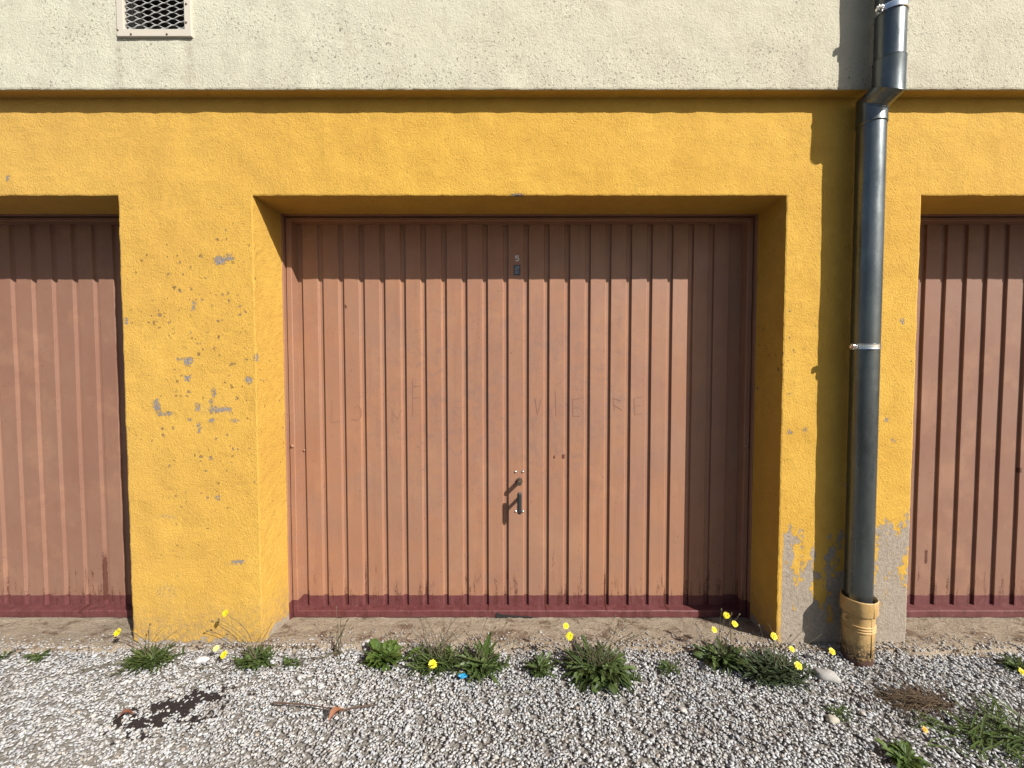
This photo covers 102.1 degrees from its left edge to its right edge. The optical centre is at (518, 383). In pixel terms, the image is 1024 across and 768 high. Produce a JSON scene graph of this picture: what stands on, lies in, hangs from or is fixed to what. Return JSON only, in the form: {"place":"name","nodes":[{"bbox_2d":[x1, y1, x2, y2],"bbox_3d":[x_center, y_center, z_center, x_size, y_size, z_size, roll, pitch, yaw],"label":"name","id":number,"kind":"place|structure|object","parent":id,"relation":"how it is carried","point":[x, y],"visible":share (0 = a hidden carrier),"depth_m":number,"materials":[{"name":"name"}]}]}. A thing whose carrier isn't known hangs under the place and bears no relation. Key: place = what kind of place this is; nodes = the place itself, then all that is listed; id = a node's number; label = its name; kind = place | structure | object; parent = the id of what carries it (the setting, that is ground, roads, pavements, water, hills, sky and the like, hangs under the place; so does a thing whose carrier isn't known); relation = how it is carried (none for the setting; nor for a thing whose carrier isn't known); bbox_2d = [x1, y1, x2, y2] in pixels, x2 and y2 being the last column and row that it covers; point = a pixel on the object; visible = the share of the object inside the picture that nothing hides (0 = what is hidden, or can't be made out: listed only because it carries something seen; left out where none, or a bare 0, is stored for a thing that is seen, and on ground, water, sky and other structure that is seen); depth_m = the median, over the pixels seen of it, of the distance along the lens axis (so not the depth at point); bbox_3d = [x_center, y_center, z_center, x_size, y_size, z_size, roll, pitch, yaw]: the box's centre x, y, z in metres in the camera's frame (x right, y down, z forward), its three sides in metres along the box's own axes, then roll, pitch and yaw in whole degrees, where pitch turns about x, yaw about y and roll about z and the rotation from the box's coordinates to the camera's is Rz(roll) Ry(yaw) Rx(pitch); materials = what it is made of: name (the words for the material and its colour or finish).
{"place":"outdoors","nodes":[
{"label":"outdoors","id":0,"kind":"place"},
{"bbox_2d":[0,624,1023,767],"bbox_3d":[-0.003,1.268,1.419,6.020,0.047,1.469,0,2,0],"label":"gravel","id":1,"kind":"structure","parent":0,"point":[38,692],"depth_m":1.60,"materials":[{"name":"grey gravel"}]},
{"bbox_2d":[0,650,12,658],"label":"weed","id":2,"kind":"object","parent":1,"relation":"on","point":[4,653],"visible":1,"depth_m":1.90,"materials":[{"name":"green plant"}]},
{"bbox_2d":[22,647,52,663],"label":"weed","id":3,"kind":"object","parent":1,"relation":"on","point":[38,656],"visible":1,"depth_m":1.88,"materials":[{"name":"green plant"}]},
{"bbox_2d":[118,709,134,717],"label":"dead leaf","id":4,"kind":"object","parent":1,"relation":"on","point":[126,711],"visible":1,"depth_m":1.56,"materials":[{"name":"brown plant"}]},
{"bbox_2d":[67,622,201,686],"bbox_3d":[-1.663,1.163,1.832,0.557,0.186,0.247,0,2,0],"label":"flowering weed","id":5,"kind":"object","parent":1,"relation":"on","point":[146,658],"visible":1,"depth_m":1.85,"materials":[{"name":"green plant"}]},
{"bbox_2d":[88,680,255,745],"bbox_3d":[-1.335,1.272,1.616,0.532,0.019,0.273,0,2,-11],"label":"dark soil patch","id":6,"kind":"object","parent":1,"relation":"on","point":[185,707],"visible":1,"depth_m":1.60,"materials":[{"name":"black soil"}]},
{"bbox_2d":[195,656,209,663],"bbox_3d":[-1.427,1.245,1.869,0.058,0.029,0.028,0,2,-9],"label":"stone","id":7,"kind":"object","parent":1,"relation":"on","point":[199,660],"visible":1,"depth_m":1.86,"materials":[{"name":"white stone"}]},
{"bbox_2d":[176,609,277,688],"bbox_3d":[-1.270,1.139,1.839,0.364,0.247,0.211,-1,2,-21],"label":"flowering weed","id":8,"kind":"object","parent":1,"relation":"on","point":[257,658],"visible":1,"depth_m":1.85,"materials":[{"name":"green plant"}]},
{"bbox_2d":[281,654,301,668],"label":"weed","id":9,"kind":"object","parent":1,"relation":"on","point":[288,661],"visible":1,"depth_m":1.85,"materials":[{"name":"green plant"}]},
{"bbox_2d":[292,689,300,695],"bbox_3d":[-0.913,1.263,1.696,0.035,0.017,0.027,0,2,0],"label":"stone","id":10,"kind":"object","parent":1,"relation":"on","point":[296,692],"visible":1,"depth_m":1.69,"materials":[{"name":"white stone"}]},
{"bbox_2d":[273,701,331,708],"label":"twig","id":11,"kind":"object","parent":1,"relation":"on","point":[275,702],"visible":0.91,"depth_m":1.60,"materials":[{"name":"brown wood"}]},
{"bbox_2d":[288,606,348,665],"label":"dried weed","id":12,"kind":"object","parent":1,"relation":"on","point":[339,649],"visible":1,"depth_m":1.91,"materials":[{"name":"plant"}]},
{"bbox_2d":[328,706,342,720],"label":"dead leaf","id":13,"kind":"object","parent":1,"relation":"on","point":[334,710],"visible":1,"depth_m":1.55,"materials":[{"name":"brown plant"}]},
{"bbox_2d":[339,704,375,711],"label":"twig","id":14,"kind":"object","parent":1,"relation":"on","point":[364,705],"visible":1,"depth_m":1.59,"materials":[{"name":"brown wood"}]},
{"bbox_2d":[357,638,420,671],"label":"weed","id":15,"kind":"object","parent":1,"relation":"on","point":[381,655],"visible":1,"depth_m":1.87,"materials":[{"name":"green plant"}]},
{"bbox_2d":[397,616,499,685],"bbox_3d":[-0.329,1.149,1.895,0.402,0.210,0.292,-2,3,-38],"label":"flowering weed","id":16,"kind":"object","parent":1,"relation":"on","point":[437,660],"visible":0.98,"depth_m":1.85,"materials":[{"name":"green plant"}]},
{"bbox_2d":[458,673,466,678],"bbox_3d":[-0.240,1.240,1.760,0.042,0.018,0.032,0,2,0],"label":"paper scrap","id":17,"kind":"object","parent":1,"relation":"on","point":[462,675],"visible":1,"depth_m":1.75,"materials":[{"name":"blue paper"}]},
{"bbox_2d":[449,616,524,686],"bbox_3d":[-0.150,1.159,1.843,0.263,0.210,0.259,1,3,33],"label":"weed","id":18,"kind":"object","parent":1,"relation":"on","point":[482,660],"visible":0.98,"depth_m":1.82,"materials":[{"name":"green plant"}]},
{"bbox_2d":[0,0,1023,642],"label":"garage building","id":19,"kind":"structure","parent":1,"relation":"on","point":[434,308],"depth_m":2.00,"materials":[{"name":"yellow paint"}]},
{"bbox_2d":[0,214,132,616],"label":"garage door","id":20,"kind":"structure","parent":19,"relation":"in","point":[65,551],"depth_m":2.24,"materials":[{"name":"paint"}]},
{"bbox_2d":[116,0,193,37],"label":"ventilation grille","id":21,"kind":"object","parent":19,"relation":"attached to","point":[123,31],"visible":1,"depth_m":1.80,"materials":[{"name":"metal"}]},
{"bbox_2d":[281,214,757,619],"bbox_3d":[0.003,0.229,2.222,2.473,2.237,0.136,0,2,0],"label":"garage door","id":22,"kind":"structure","parent":19,"relation":"in","point":[490,415],"depth_m":2.23,"materials":[{"name":"paint"}]},
{"bbox_2d":[839,0,909,668],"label":"downpipe","id":23,"kind":"object","parent":19,"relation":"attached to","point":[859,602],"visible":1,"depth_m":1.82,"materials":[{"name":"metal"}]},
{"bbox_2d":[906,214,1023,616],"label":"garage door","id":24,"kind":"structure","parent":19,"relation":"in","point":[966,552],"depth_m":2.24,"materials":[{"name":"paint"}]},
{"bbox_2d":[0,617,1023,659],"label":"concrete threshold","id":25,"kind":"object","parent":1,"relation":"on","point":[1000,629],"visible":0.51,"depth_m":2.06,"materials":[{"name":"beige concrete"}]},
{"bbox_2d":[13,642,1021,719],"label":"dirt crumbs","id":26,"kind":"object","parent":1,"relation":"on","point":[875,694],"visible":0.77,"depth_m":1.72,"materials":[{"name":"brown soil"}]},
{"bbox_2d":[520,651,556,677],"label":"weed","id":27,"kind":"object","parent":1,"relation":"on","point":[539,667],"visible":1,"depth_m":1.82,"materials":[{"name":"green plant"}]},
{"bbox_2d":[545,615,654,698],"bbox_3d":[0.333,1.147,1.814,0.392,0.235,0.361,2,3,41],"label":"flowering weed","id":28,"kind":"object","parent":1,"relation":"on","point":[598,668],"visible":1,"depth_m":1.80,"materials":[{"name":"green plant"}]},
{"bbox_2d":[626,671,641,682],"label":"weed","id":29,"kind":"object","parent":1,"relation":"on","point":[634,678],"visible":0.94,"depth_m":1.76,"materials":[{"name":"green plant"}]},
{"bbox_2d":[655,658,681,677],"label":"weed","id":30,"kind":"object","parent":1,"relation":"on","point":[666,666],"visible":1,"depth_m":1.82,"materials":[{"name":"green plant"}]},
{"bbox_2d":[678,706,686,712],"bbox_3d":[0.637,1.267,1.611,0.031,0.016,0.026,0,2,0],"label":"stone","id":31,"kind":"object","parent":1,"relation":"on","point":[682,709],"visible":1,"depth_m":1.61,"materials":[{"name":"white stone"}]},
{"bbox_2d":[692,608,749,675],"bbox_3d":[0.912,1.144,1.875,0.260,0.232,0.235,0,2,0],"label":"flowering weed","id":32,"kind":"object","parent":1,"relation":"on","point":[718,656],"visible":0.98,"depth_m":1.88,"materials":[{"name":"green plant"}]},
{"bbox_2d":[727,624,821,691],"bbox_3d":[1.113,1.159,1.800,0.422,0.202,0.284,0,2,0],"label":"flowering weed","id":33,"kind":"object","parent":1,"relation":"on","point":[776,670],"visible":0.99,"depth_m":1.79,"materials":[{"name":"green plant"}]},
{"bbox_2d":[813,668,840,683],"bbox_3d":[1.320,1.250,1.776,0.095,0.048,0.060,1,2,15],"label":"stone","id":34,"kind":"object","parent":1,"relation":"on","point":[826,675],"visible":0.98,"depth_m":1.76,"materials":[{"name":"white stone"}]},
{"bbox_2d":[826,648,834,668],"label":"flowering weed","id":35,"kind":"object","parent":1,"relation":"on","point":[832,651],"visible":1,"depth_m":1.83,"materials":[{"name":"yellow plant"}]},
{"bbox_2d":[826,714,839,723],"bbox_3d":[1.181,1.264,1.563,0.048,0.024,0.034,0,2,0],"label":"stone","id":36,"kind":"object","parent":1,"relation":"on","point":[830,719],"visible":1,"depth_m":1.55,"materials":[{"name":"white stone"}]},
{"bbox_2d":[822,702,857,723],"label":"weed","id":37,"kind":"object","parent":1,"relation":"on","point":[840,710],"visible":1,"depth_m":1.60,"materials":[{"name":"green plant"}]},
{"bbox_2d":[875,726,933,767],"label":"weed","id":38,"kind":"object","parent":1,"relation":"on","point":[905,752],"visible":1,"depth_m":1.41,"materials":[{"name":"green plant"}]},
{"bbox_2d":[860,675,984,733],"bbox_3d":[1.574,1.245,1.636,0.437,0.049,0.344,0,2,0],"label":"dry grass tuft","id":39,"kind":"object","parent":1,"relation":"on","point":[925,701],"visible":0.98,"depth_m":1.63,"materials":[{"name":"plant"}]},
{"bbox_2d":[908,706,1023,767],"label":"grass tuft","id":40,"kind":"object","parent":1,"relation":"on","point":[975,732],"visible":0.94,"depth_m":1.48,"materials":[{"name":"green plant"}]},
{"bbox_2d":[940,668,1023,767],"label":"grass tuft","id":41,"kind":"object","parent":1,"relation":"on","point":[1014,744],"visible":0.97,"depth_m":1.51,"materials":[{"name":"green plant"}]},
{"bbox_2d":[993,653,1023,676],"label":"weed","id":42,"kind":"object","parent":1,"relation":"on","point":[1014,664],"visible":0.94,"depth_m":1.84,"materials":[{"name":"green plant"}]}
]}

